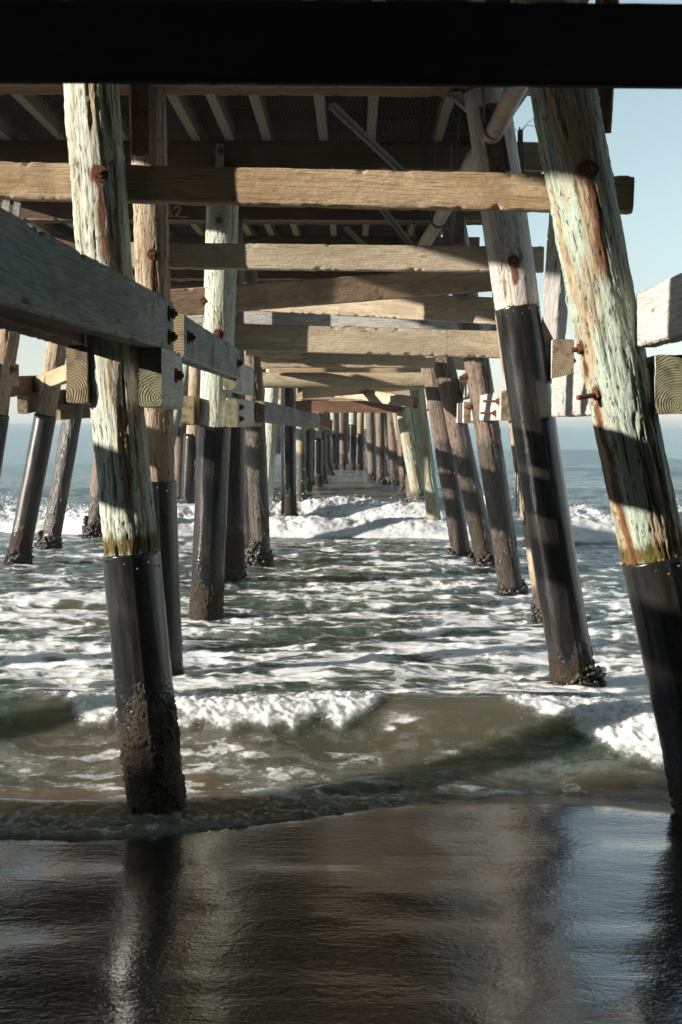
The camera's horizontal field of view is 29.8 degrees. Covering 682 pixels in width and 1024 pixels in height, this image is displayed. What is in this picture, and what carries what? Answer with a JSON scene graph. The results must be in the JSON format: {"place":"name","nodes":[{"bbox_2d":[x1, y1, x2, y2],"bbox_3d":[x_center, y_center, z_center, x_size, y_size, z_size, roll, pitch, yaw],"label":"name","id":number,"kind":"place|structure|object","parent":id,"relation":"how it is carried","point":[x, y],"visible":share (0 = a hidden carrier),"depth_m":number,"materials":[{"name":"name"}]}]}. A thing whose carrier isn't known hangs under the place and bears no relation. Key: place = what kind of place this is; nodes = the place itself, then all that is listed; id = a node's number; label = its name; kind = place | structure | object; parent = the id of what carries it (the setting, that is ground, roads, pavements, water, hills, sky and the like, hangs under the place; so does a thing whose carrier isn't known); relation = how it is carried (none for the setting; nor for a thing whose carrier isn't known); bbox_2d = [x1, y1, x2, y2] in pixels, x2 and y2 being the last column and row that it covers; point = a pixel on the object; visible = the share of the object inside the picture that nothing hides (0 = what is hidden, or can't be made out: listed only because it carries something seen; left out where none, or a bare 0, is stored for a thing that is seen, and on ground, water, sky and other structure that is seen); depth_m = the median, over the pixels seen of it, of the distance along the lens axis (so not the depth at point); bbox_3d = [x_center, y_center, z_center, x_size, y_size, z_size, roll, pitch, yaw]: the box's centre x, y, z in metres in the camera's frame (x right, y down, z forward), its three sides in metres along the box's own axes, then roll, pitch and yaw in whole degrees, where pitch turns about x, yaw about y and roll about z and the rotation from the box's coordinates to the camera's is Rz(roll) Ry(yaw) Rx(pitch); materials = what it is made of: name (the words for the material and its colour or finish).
{"place":"outdoors","nodes":[
{"label":"outdoors","id":0,"kind":"place"},
{"bbox_2d":[0,0,510,281],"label":"pier deck","id":1,"kind":"structure","parent":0,"point":[286,230],"depth_m":14.37,"materials":[{"name":"wood"}]},
{"bbox_2d":[28,223,73,235],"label":"stringer","id":2,"kind":"object","parent":1,"relation":"attached to","point":[53,229],"visible":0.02,"depth_m":21.32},
{"bbox_2d":[12,95,178,235],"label":"stringer","id":3,"kind":"object","parent":1,"relation":"attached to","point":[36,98],"visible":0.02,"depth_m":13.28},
{"bbox_2d":[0,105,195,281],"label":"stringer","id":4,"kind":"object","parent":1,"relation":"attached to","point":[21,126],"visible":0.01,"depth_m":14.19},
{"bbox_2d":[120,103,205,236],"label":"stringer","id":5,"kind":"object","parent":1,"relation":"attached to","point":[200,229],"depth_m":14.04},
{"bbox_2d":[166,95,275,281],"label":"stringer","id":6,"kind":"object","parent":1,"relation":"attached to","point":[250,229],"visible":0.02,"depth_m":13.51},
{"bbox_2d":[205,94,280,235],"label":"stringer","id":7,"kind":"object","parent":1,"relation":"attached to","point":[272,230],"visible":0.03,"depth_m":13.49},
{"bbox_2d":[248,95,303,235],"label":"stringer","id":8,"kind":"object","parent":1,"relation":"attached to","point":[297,230],"visible":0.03,"depth_m":13.39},
{"bbox_2d":[311,0,337,236],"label":"stringer","id":9,"kind":"object","parent":1,"relation":"attached to","point":[333,228],"visible":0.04,"depth_m":13.24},
{"bbox_2d":[362,0,385,235],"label":"stringer","id":10,"kind":"object","parent":1,"relation":"attached to","point":[365,228],"visible":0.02,"depth_m":13.01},
{"bbox_2d":[404,0,484,236],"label":"stringer","id":11,"kind":"object","parent":1,"relation":"attached to","point":[408,230],"visible":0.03,"depth_m":13.26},
{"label":"stringer","id":12,"kind":"object","parent":1,"relation":"attached to","visible":0},
{"bbox_2d":[12,200,21,217],"bbox_3d":[-4.341,-3.990,17.088,0.100,0.812,0.062,8,4,0],"label":"steel strap","id":13,"kind":"object","parent":12,"relation":"attached to","point":[16,208],"visible":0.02,"depth_m":17.10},
{"bbox_2d":[0,94,470,146],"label":"bird netting","id":14,"kind":"object","parent":12,"relation":"attached to","point":[195,130],"visible":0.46,"depth_m":12.84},
{"bbox_2d":[0,422,681,839],"bbox_3d":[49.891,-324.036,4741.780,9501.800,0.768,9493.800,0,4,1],"label":"sea","id":15,"kind":"structure","parent":0,"point":[438,648],"depth_m":10.60,"materials":[{"name":"liquid"}]},
{"bbox_2d":[0,329,19,477],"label":"timber pile","id":16,"kind":"object","parent":15,"relation":"in","point":[9,343],"visible":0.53,"depth_m":16.07,"materials":[{"name":"wood"}]},
{"bbox_2d":[2,342,67,564],"bbox_3d":[-4.662,-1.064,19.834,0.529,4.938,0.538,11,4,0],"label":"timber pile","id":17,"kind":"object","parent":15,"relation":"in","point":[20,548],"visible":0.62,"depth_m":19.72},
{"bbox_2d":[11,375,38,396],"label":"waler","id":18,"kind":"object","parent":17,"relation":"attached to","point":[25,386],"visible":0.52,"depth_m":19.67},
{"bbox_2d":[17,389,65,413],"bbox_3d":[-4.891,-1.842,21.176,0.154,0.280,3.609,0,7,-2],"label":"waler","id":19,"kind":"object","parent":17,"relation":"attached to","point":[26,404],"visible":0.44,"depth_m":19.63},
{"bbox_2d":[34,364,66,392],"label":"waler","id":20,"kind":"object","parent":17,"relation":"attached to","point":[55,377],"visible":0.52,"depth_m":19.18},
{"bbox_2d":[34,345,84,548],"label":"timber pile","id":21,"kind":"object","parent":15,"relation":"in","point":[49,534],"visible":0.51,"depth_m":22.54,"materials":[{"name":"wood"}]},
{"bbox_2d":[56,403,90,419],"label":"waler","id":22,"kind":"object","parent":21,"relation":"attached to","point":[65,411],"visible":0.27,"depth_m":22.15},
{"bbox_2d":[77,453,102,537],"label":"timber pile","id":23,"kind":"object","parent":15,"relation":"in","point":[91,527],"visible":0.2,"depth_m":24.55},
{"bbox_2d":[63,84,186,814],"bbox_3d":[-1.228,-0.516,7.175,0.370,5.549,0.402,-4,4,1],"label":"timber pile","id":24,"kind":"object","parent":15,"relation":"in","point":[149,742],"visible":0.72,"depth_m":7.10,"materials":[{"name":"wood"}]},
{"bbox_2d":[0,312,84,345],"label":"waler","id":25,"kind":"object","parent":24,"relation":"attached to","point":[43,331],"visible":0.34,"depth_m":6.20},
{"bbox_2d":[0,207,177,350],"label":"waler","id":26,"kind":"object","parent":24,"relation":"attached to","point":[45,278],"visible":0.98,"depth_m":4.78,"materials":[{"name":"wood"}]},
{"bbox_2d":[66,346,179,409],"bbox_3d":[-1.434,-0.890,8.956,0.120,0.319,3.840,0,4,1],"label":"waler","id":27,"kind":"object","parent":24,"relation":"attached to","point":[77,376],"visible":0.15,"depth_m":7.04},
{"bbox_2d":[139,347,183,408],"bbox_3d":[-1.020,-0.779,7.485,0.177,0.344,0.900,0,4,1],"label":"waler","id":28,"kind":"object","parent":24,"relation":"attached to","point":[161,377],"visible":0.96,"depth_m":7.05,"materials":[{"name":"wood"}]},
{"bbox_2d":[129,87,183,675],"bbox_3d":[-1.577,-0.776,10.918,0.372,5.534,0.392,-2,4,1],"label":"timber pile","id":29,"kind":"object","parent":15,"relation":"in","point":[151,246],"visible":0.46,"depth_m":10.81,"materials":[{"name":"wood"}]},
{"bbox_2d":[131,84,150,156],"bbox_3d":[-1.651,-3.269,10.536,0.149,0.670,0.105,0,4,1],"label":"pile plate","id":30,"kind":"object","parent":29,"relation":"attached to","point":[140,124],"visible":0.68,"depth_m":10.53,"materials":[{"name":"orange metal"}]},
{"bbox_2d":[0,83,529,96],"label":"cap beam","id":31,"kind":"structure","parent":29,"relation":"on","point":[171,89],"depth_m":10.70,"materials":[{"name":"wood"}]},
{"bbox_2d":[328,102,406,171],"bbox_3d":[0.377,-3.477,12.337,0.063,0.046,3.417,1,3,16],"label":"steel angle","id":32,"kind":"object","parent":31,"relation":"attached to","point":[344,117],"visible":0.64,"depth_m":11.77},
{"bbox_2d":[418,97,427,170],"bbox_3d":[0.713,-3.310,11.142,0.054,0.728,0.004,-4,4,1],"label":"perforated strap","id":33,"kind":"object","parent":31,"relation":"hanging from","point":[424,128],"visible":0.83,"depth_m":11.14,"materials":[{"name":"metal"}]},
{"bbox_2d":[131,242,543,272],"bbox_3d":[-0.149,-2.195,11.048,3.780,0.227,0.104,1,4,1],"label":"cross brace","id":34,"kind":"object","parent":29,"relation":"attached to","point":[304,257],"visible":0.75,"depth_m":11.00,"materials":[{"name":"wood"}]},
{"bbox_2d":[174,388,187,498],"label":"timber pile","id":35,"kind":"object","parent":15,"relation":"in","point":[178,452],"visible":0.1,"depth_m":36.85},
{"bbox_2d":[174,364,188,446],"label":"timber pile","id":36,"kind":"object","parent":15,"relation":"in","point":[177,415],"visible":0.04,"depth_m":35.57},
{"bbox_2d":[180,366,200,503],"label":"timber pile","id":37,"kind":"object","parent":15,"relation":"in","point":[188,478],"visible":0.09,"depth_m":28.46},
{"bbox_2d":[170,282,262,288],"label":"cap beam","id":38,"kind":"structure","parent":37,"relation":"on","point":[177,285],"depth_m":28.21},
{"bbox_2d":[188,206,238,620],"bbox_3d":[-1.427,-1.005,14.255,0.422,5.533,0.449,2,4,0],"label":"timber pile","id":39,"kind":"object","parent":15,"relation":"in","point":[207,590],"visible":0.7,"depth_m":14.15,"materials":[{"name":"wood"}]},
{"bbox_2d":[173,313,242,378],"bbox_3d":[-0.980,-1.214,9.776,0.172,0.279,3.850,0,4,1],"label":"waler","id":40,"kind":"object","parent":39,"relation":"attached to","point":[198,346],"visible":0.95,"depth_m":9.00,"materials":[{"name":"wood"}]},
{"bbox_2d":[223,363,253,394],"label":"waler","id":41,"kind":"object","parent":40,"relation":"attached to","point":[243,384],"visible":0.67,"depth_m":12.32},
{"bbox_2d":[215,144,223,227],"bbox_3d":[-1.322,-3.539,13.880,0.088,0.904,0.062,1,4,1],"label":"steel strap","id":42,"kind":"object","parent":39,"relation":"attached to","point":[219,163],"visible":0.54,"depth_m":13.88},
{"bbox_2d":[226,398,261,426],"bbox_3d":[-1.158,-1.224,15.947,0.177,0.330,3.840,0,4,1],"label":"waler","id":43,"kind":"object","parent":39,"relation":"attached to","point":[240,412],"visible":0.92,"depth_m":14.31,"materials":[{"name":"wood"}]},
{"bbox_2d":[255,401,319,428],"bbox_3d":[-0.749,-1.494,20.204,0.125,0.279,7.518,1,3,4],"label":"waler","id":44,"kind":"object","parent":43,"relation":"attached to","point":[269,412],"visible":1,"depth_m":18.55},
{"bbox_2d":[312,412,332,431],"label":"waler","id":45,"kind":"object","parent":44,"relation":"attached to","point":[325,423],"visible":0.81,"depth_m":25.61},
{"bbox_2d":[171,271,491,315],"bbox_3d":[-0.059,-2.513,14.506,4.629,0.304,0.202,-7,6,-16],"label":"cross brace","id":46,"kind":"object","parent":39,"relation":"attached to","point":[298,293],"visible":0.69,"depth_m":14.52,"materials":[{"name":"wood"}]},
{"bbox_2d":[224,218,248,580],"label":"timber pile","id":47,"kind":"object","parent":15,"relation":"in","point":[235,566],"visible":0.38,"depth_m":17.60,"materials":[{"name":"wood"}]},
{"bbox_2d":[182,396,199,424],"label":"waler","id":48,"kind":"object","parent":47,"relation":"attached to","point":[190,412],"visible":0.27,"depth_m":14.04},
{"bbox_2d":[0,200,481,224],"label":"cap beam","id":49,"kind":"structure","parent":47,"relation":"on","point":[45,212],"depth_m":17.63,"materials":[{"name":"wood"}]},
{"bbox_2d":[343,226,366,244],"bbox_3d":[0.263,-4.107,19.312,0.063,0.046,2.527,1,5,9],"label":"steel angle","id":50,"kind":"object","parent":49,"relation":"attached to","point":[354,235],"visible":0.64,"depth_m":18.93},
{"bbox_2d":[187,311,496,330],"bbox_3d":[-0.241,-2.716,18.019,5.440,0.236,0.125,1,4,1],"label":"cross brace","id":51,"kind":"object","parent":47,"relation":"attached to","point":[263,317],"visible":0.25,"depth_m":17.96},
{"bbox_2d":[244,447,249,548],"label":"timber pile","id":52,"kind":"object","parent":15,"relation":"in","point":[247,534],"visible":0.02,"depth_m":22.27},
{"bbox_2d":[243,240,273,566],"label":"timber pile","id":53,"kind":"object","parent":15,"relation":"in","point":[259,551],"visible":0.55,"depth_m":19.70,"materials":[{"name":"wood"}]},
{"bbox_2d":[265,369,278,501],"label":"timber pile","id":54,"kind":"object","parent":15,"relation":"in","point":[271,395],"visible":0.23,"depth_m":27.85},
{"bbox_2d":[296,401,401,412],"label":"cross brace","id":55,"kind":"object","parent":54,"relation":"attached to","point":[343,406],"visible":0.75,"depth_m":28.11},
{"bbox_2d":[281,388,298,516],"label":"timber pile","id":56,"kind":"object","parent":15,"relation":"in","point":[288,471],"visible":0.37,"depth_m":25.88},
{"bbox_2d":[296,399,306,501],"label":"timber pile","id":57,"kind":"object","parent":15,"relation":"in","point":[301,460],"visible":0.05,"depth_m":35.63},
{"bbox_2d":[306,428,312,491],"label":"timber pile","id":58,"kind":"object","parent":15,"relation":"in","point":[309,433],"visible":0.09,"depth_m":39.19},
{"bbox_2d":[314,413,322,485],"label":"timber pile","id":59,"kind":"object","parent":15,"relation":"in","point":[318,459],"visible":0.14,"depth_m":42.77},
{"bbox_2d":[322,413,328,483],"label":"timber pile","id":60,"kind":"object","parent":15,"relation":"in","point":[324,438],"visible":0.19,"depth_m":46.35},
{"bbox_2d":[326,413,334,475],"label":"timber pile","id":61,"kind":"object","parent":15,"relation":"in","point":[330,470],"visible":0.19,"depth_m":53.48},
{"bbox_2d":[330,413,338,469],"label":"timber pile","id":62,"kind":"object","parent":15,"relation":"in","point":[334,434],"visible":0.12,"depth_m":57.00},
{"bbox_2d":[0,466,681,752],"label":"sea foam","id":63,"kind":"object","parent":15,"relation":"on","point":[401,519],"visible":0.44,"depth_m":25.22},
{"bbox_2d":[339,413,345,469],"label":"timber pile","id":64,"kind":"object","parent":15,"relation":"in","point":[342,441],"visible":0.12,"depth_m":57.03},
{"bbox_2d":[348,413,356,470],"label":"timber pile","id":65,"kind":"object","parent":15,"relation":"in","point":[352,427],"visible":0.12,"depth_m":57.00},
{"bbox_2d":[355,413,363,469],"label":"timber pile","id":66,"kind":"object","parent":15,"relation":"in","point":[359,440],"visible":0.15,"depth_m":57.00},
{"bbox_2d":[366,413,375,480],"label":"timber pile","id":67,"kind":"object","parent":15,"relation":"in","point":[371,446],"visible":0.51,"depth_m":49.87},
{"bbox_2d":[375,413,387,484],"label":"timber pile","id":68,"kind":"object","parent":15,"relation":"in","point":[380,457],"visible":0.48,"depth_m":46.31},
{"bbox_2d":[384,413,389,476],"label":"timber pile","id":69,"kind":"object","parent":15,"relation":"in","point":[386,435],"visible":0.11,"depth_m":53.40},
{"bbox_2d":[386,413,397,484],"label":"timber pile","id":70,"kind":"object","parent":15,"relation":"in","point":[392,456],"visible":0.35,"depth_m":46.29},
{"bbox_2d":[393,422,399,484],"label":"timber pile","id":71,"kind":"object","parent":15,"relation":"in","point":[396,461],"visible":0.09,"depth_m":46.31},
{"bbox_2d":[395,413,405,492],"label":"timber pile","id":72,"kind":"object","parent":15,"relation":"in","point":[401,466],"visible":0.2,"depth_m":39.18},
{"bbox_2d":[402,408,411,501],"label":"timber pile","id":73,"kind":"object","parent":15,"relation":"in","point":[408,495],"visible":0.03,"depth_m":32.09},
{"bbox_2d":[396,407,424,501],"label":"timber pile","id":74,"kind":"object","parent":15,"relation":"in","point":[407,436],"visible":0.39,"depth_m":28.83,"materials":[{"name":"wood"}]},
{"bbox_2d":[278,388,425,396],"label":"cross brace","id":75,"kind":"object","parent":74,"relation":"attached to","point":[405,392],"depth_m":28.63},
{"bbox_2d":[411,413,417,451],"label":"timber pile","id":76,"kind":"object","parent":15,"relation":"in","point":[413,428],"depth_m":31.95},
{"bbox_2d":[278,396,354,399],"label":"cross brace","id":77,"kind":"object","parent":76,"relation":"attached to","point":[324,398],"visible":0.17,"depth_m":32.23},
{"bbox_2d":[409,368,440,520],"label":"timber pile","id":78,"kind":"object","parent":15,"relation":"in","point":[425,456],"visible":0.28,"depth_m":25.06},
{"bbox_2d":[133,269,396,280],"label":"cap beam","id":79,"kind":"structure","parent":78,"relation":"on","point":[198,275],"depth_m":24.81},
{"bbox_2d":[298,388,424,398],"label":"plan brace","id":80,"kind":"object","parent":78,"relation":"attached to","point":[305,393],"visible":0.45,"depth_m":22.61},
{"bbox_2d":[270,368,419,372],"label":"beam","id":81,"kind":"structure","parent":80,"relation":"on","point":[371,370],"depth_m":24.37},
{"bbox_2d":[342,390,417,408],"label":"plan brace","id":82,"kind":"object","parent":80,"relation":"attached to","point":[407,401],"visible":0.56,"depth_m":22.62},
{"bbox_2d":[422,368,472,554],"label":"timber pile","id":83,"kind":"object","parent":15,"relation":"in","point":[455,516],"visible":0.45,"depth_m":21.36,"materials":[{"name":"wood"}]},
{"bbox_2d":[49,235,479,248],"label":"cap beam","id":84,"kind":"structure","parent":83,"relation":"on","point":[326,240],"depth_m":21.20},
{"bbox_2d":[262,372,424,387],"bbox_3d":[-0.085,-2.247,21.820,3.138,0.271,0.244,0,4,1],"label":"cross brace","id":85,"kind":"object","parent":83,"relation":"attached to","point":[342,380],"visible":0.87,"depth_m":21.72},
{"bbox_2d":[244,351,464,369],"bbox_3d":[0.427,-2.391,19.779,4.936,0.209,0.104,-2,5,-43],"label":"plan brace","id":86,"kind":"object","parent":83,"relation":"attached to","point":[459,363],"visible":0.14,"depth_m":18.59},
{"bbox_2d":[261,354,434,367],"bbox_3d":[0.102,-2.223,18.852,2.557,0.209,0.125,0,4,1],"label":"cross brace","id":87,"kind":"object","parent":86,"relation":"attached to","point":[341,361],"visible":0.79,"depth_m":18.79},
{"bbox_2d":[456,402,472,422],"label":"waler","id":88,"kind":"object","parent":83,"relation":"attached to","point":[463,415],"visible":0.58,"depth_m":18.24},
{"bbox_2d":[406,240,494,565],"bbox_3d":[1.763,-1.361,19.740,0.507,5.665,0.560,-12,4,1],"label":"timber pile","id":89,"kind":"object","parent":15,"relation":"in","point":[481,554],"visible":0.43,"depth_m":19.66,"materials":[{"name":"wood"}]},
{"bbox_2d":[458,376,469,399],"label":"waler","id":90,"kind":"object","parent":89,"relation":"attached to","point":[464,389],"visible":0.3,"depth_m":19.24,"materials":[{"name":"wood"}]},
{"bbox_2d":[441,210,528,594],"bbox_3d":[1.886,-1.162,16.856,0.486,5.614,0.504,-9,4,1],"label":"timber pile","id":91,"kind":"object","parent":15,"relation":"in","point":[510,580],"visible":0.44,"depth_m":16.75,"materials":[{"name":"wood"}]},
{"bbox_2d":[471,391,510,420],"bbox_3d":[1.782,-1.312,16.080,0.323,0.339,3.700,0,4,1],"label":"waler","id":92,"kind":"object","parent":91,"relation":"attached to","point":[494,406],"visible":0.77,"depth_m":14.72,"materials":[{"name":"wood"}]},
{"bbox_2d":[480,211,542,623],"bbox_3d":[2.021,-0.987,14.339,0.508,5.599,0.486,-9,4,1],"label":"timber pile","id":93,"kind":"object","parent":15,"relation":"in","point":[536,616],"visible":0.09,"depth_m":14.36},
{"bbox_2d":[0,140,542,173],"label":"cap beam","id":94,"kind":"structure","parent":93,"relation":"on","point":[348,155],"depth_m":14.07,"materials":[{"name":"wood"}]},
{"bbox_2d":[515,119,534,525],"bbox_3d":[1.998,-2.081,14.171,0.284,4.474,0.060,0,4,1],"label":"pile","id":95,"kind":"object","parent":94,"relation":"attached to","point":[520,135],"visible":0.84,"depth_m":14.04,"materials":[{"name":"wood"}]},
{"bbox_2d":[195,322,499,357],"bbox_3d":[-0.010,-1.944,14.482,4.443,0.309,0.125,2,4,0],"label":"cross brace","id":96,"kind":"object","parent":93,"relation":"attached to","point":[366,341],"visible":0.64,"depth_m":14.42,"materials":[{"name":"wood"}]},
{"bbox_2d":[254,295,495,324],"bbox_3d":[0.509,-2.518,15.585,3.812,0.319,0.104,7,6,23],"label":"cross brace","id":97,"kind":"object","parent":93,"relation":"attached to","point":[468,309],"visible":0.41,"depth_m":15.35,"materials":[{"name":"wood"}]},
{"bbox_2d":[464,87,607,686],"bbox_3d":[1.664,-0.754,10.861,0.567,5.612,0.552,-9,4,1],"label":"timber pile","id":98,"kind":"object","parent":15,"relation":"in","point":[571,660],"visible":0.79,"depth_m":10.71,"materials":[{"name":"wood"}]},
{"bbox_2d":[448,91,465,112],"bbox_3d":[1.050,-3.513,10.976,0.103,0.046,0.831,3,9,15],"label":"steel angle","id":99,"kind":"object","parent":98,"relation":"attached to","point":[457,98],"visible":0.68,"depth_m":10.84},
{"bbox_2d":[478,102,510,172],"bbox_3d":[1.253,-3.044,10.441,0.164,0.569,0.105,-10,4,1],"label":"pile plate","id":100,"kind":"object","parent":98,"relation":"attached to","point":[497,157],"visible":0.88,"depth_m":10.44,"materials":[{"name":"black metal"}]},
{"bbox_2d":[503,339,575,389],"bbox_3d":[1.888,-1.386,12.375,0.232,0.340,3.480,0,4,1],"label":"waler","id":101,"kind":"object","parent":98,"relation":"attached to","point":[561,360],"visible":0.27,"depth_m":10.64,"materials":[{"name":"wood"}]},
{"bbox_2d":[541,213,567,348],"bbox_3d":[1.763,-2.116,10.310,0.164,1.767,0.174,24,46,29],"label":"strut","id":102,"kind":"object","parent":101,"relation":"on","point":[555,316],"visible":0.46,"depth_m":10.50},
{"bbox_2d":[510,0,681,814],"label":"timber pile","id":103,"kind":"object","parent":15,"relation":"in","point":[590,242],"visible":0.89,"depth_m":7.02,"materials":[{"name":"wood"}]},
{"bbox_2d":[0,161,634,214],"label":"cross brace","id":104,"kind":"object","parent":103,"relation":"attached to","point":[321,188],"visible":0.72,"depth_m":7.25,"materials":[{"name":"wood"}]},
{"bbox_2d":[391,0,588,272],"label":"drain pipe","id":105,"kind":"object","parent":103,"relation":"attached to","point":[510,102],"visible":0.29,"depth_m":10.19,"materials":[{"name":"metal"}]},
{"bbox_2d":[379,210,413,244],"bbox_3d":[0.672,-3.599,16.034,0.064,0.047,3.179,0,0,13],"label":"steel angle","id":106,"kind":"object","parent":105,"relation":"attached to","point":[390,219],"visible":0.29,"depth_m":16.21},
{"bbox_2d":[454,210,464,243],"bbox_3d":[1.296,-3.170,13.928,0.100,0.492,0.062,3,4,0],"label":"steel strap","id":107,"kind":"object","parent":105,"relation":"hanging from","point":[459,227],"visible":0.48,"depth_m":13.95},
{"bbox_2d":[551,355,681,416],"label":"waler","id":108,"kind":"object","parent":103,"relation":"attached to","point":[666,374],"visible":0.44,"depth_m":7.02,"materials":[{"name":"wood"}]},
{"bbox_2d":[595,0,618,132],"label":"strut","id":109,"kind":"object","parent":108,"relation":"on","point":[606,95],"visible":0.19,"depth_m":8.26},
{"bbox_2d":[636,273,681,347],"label":"waler","id":110,"kind":"object","parent":103,"relation":"attached to","point":[658,314],"visible":1,"depth_m":6.48,"materials":[{"name":"wood"}]},
{"bbox_2d":[0,795,681,1023],"bbox_3d":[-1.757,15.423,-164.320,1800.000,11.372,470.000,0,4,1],"label":"beach sand","id":111,"kind":"structure","parent":0,"point":[513,909],"depth_m":5.66,"materials":[{"name":"wet sand"}]},
{"bbox_2d":[8,0,681,425],"label":"sky","id":112,"kind":"structure","parent":0,"point":[644,141],"materials":[{"name":"blue"}]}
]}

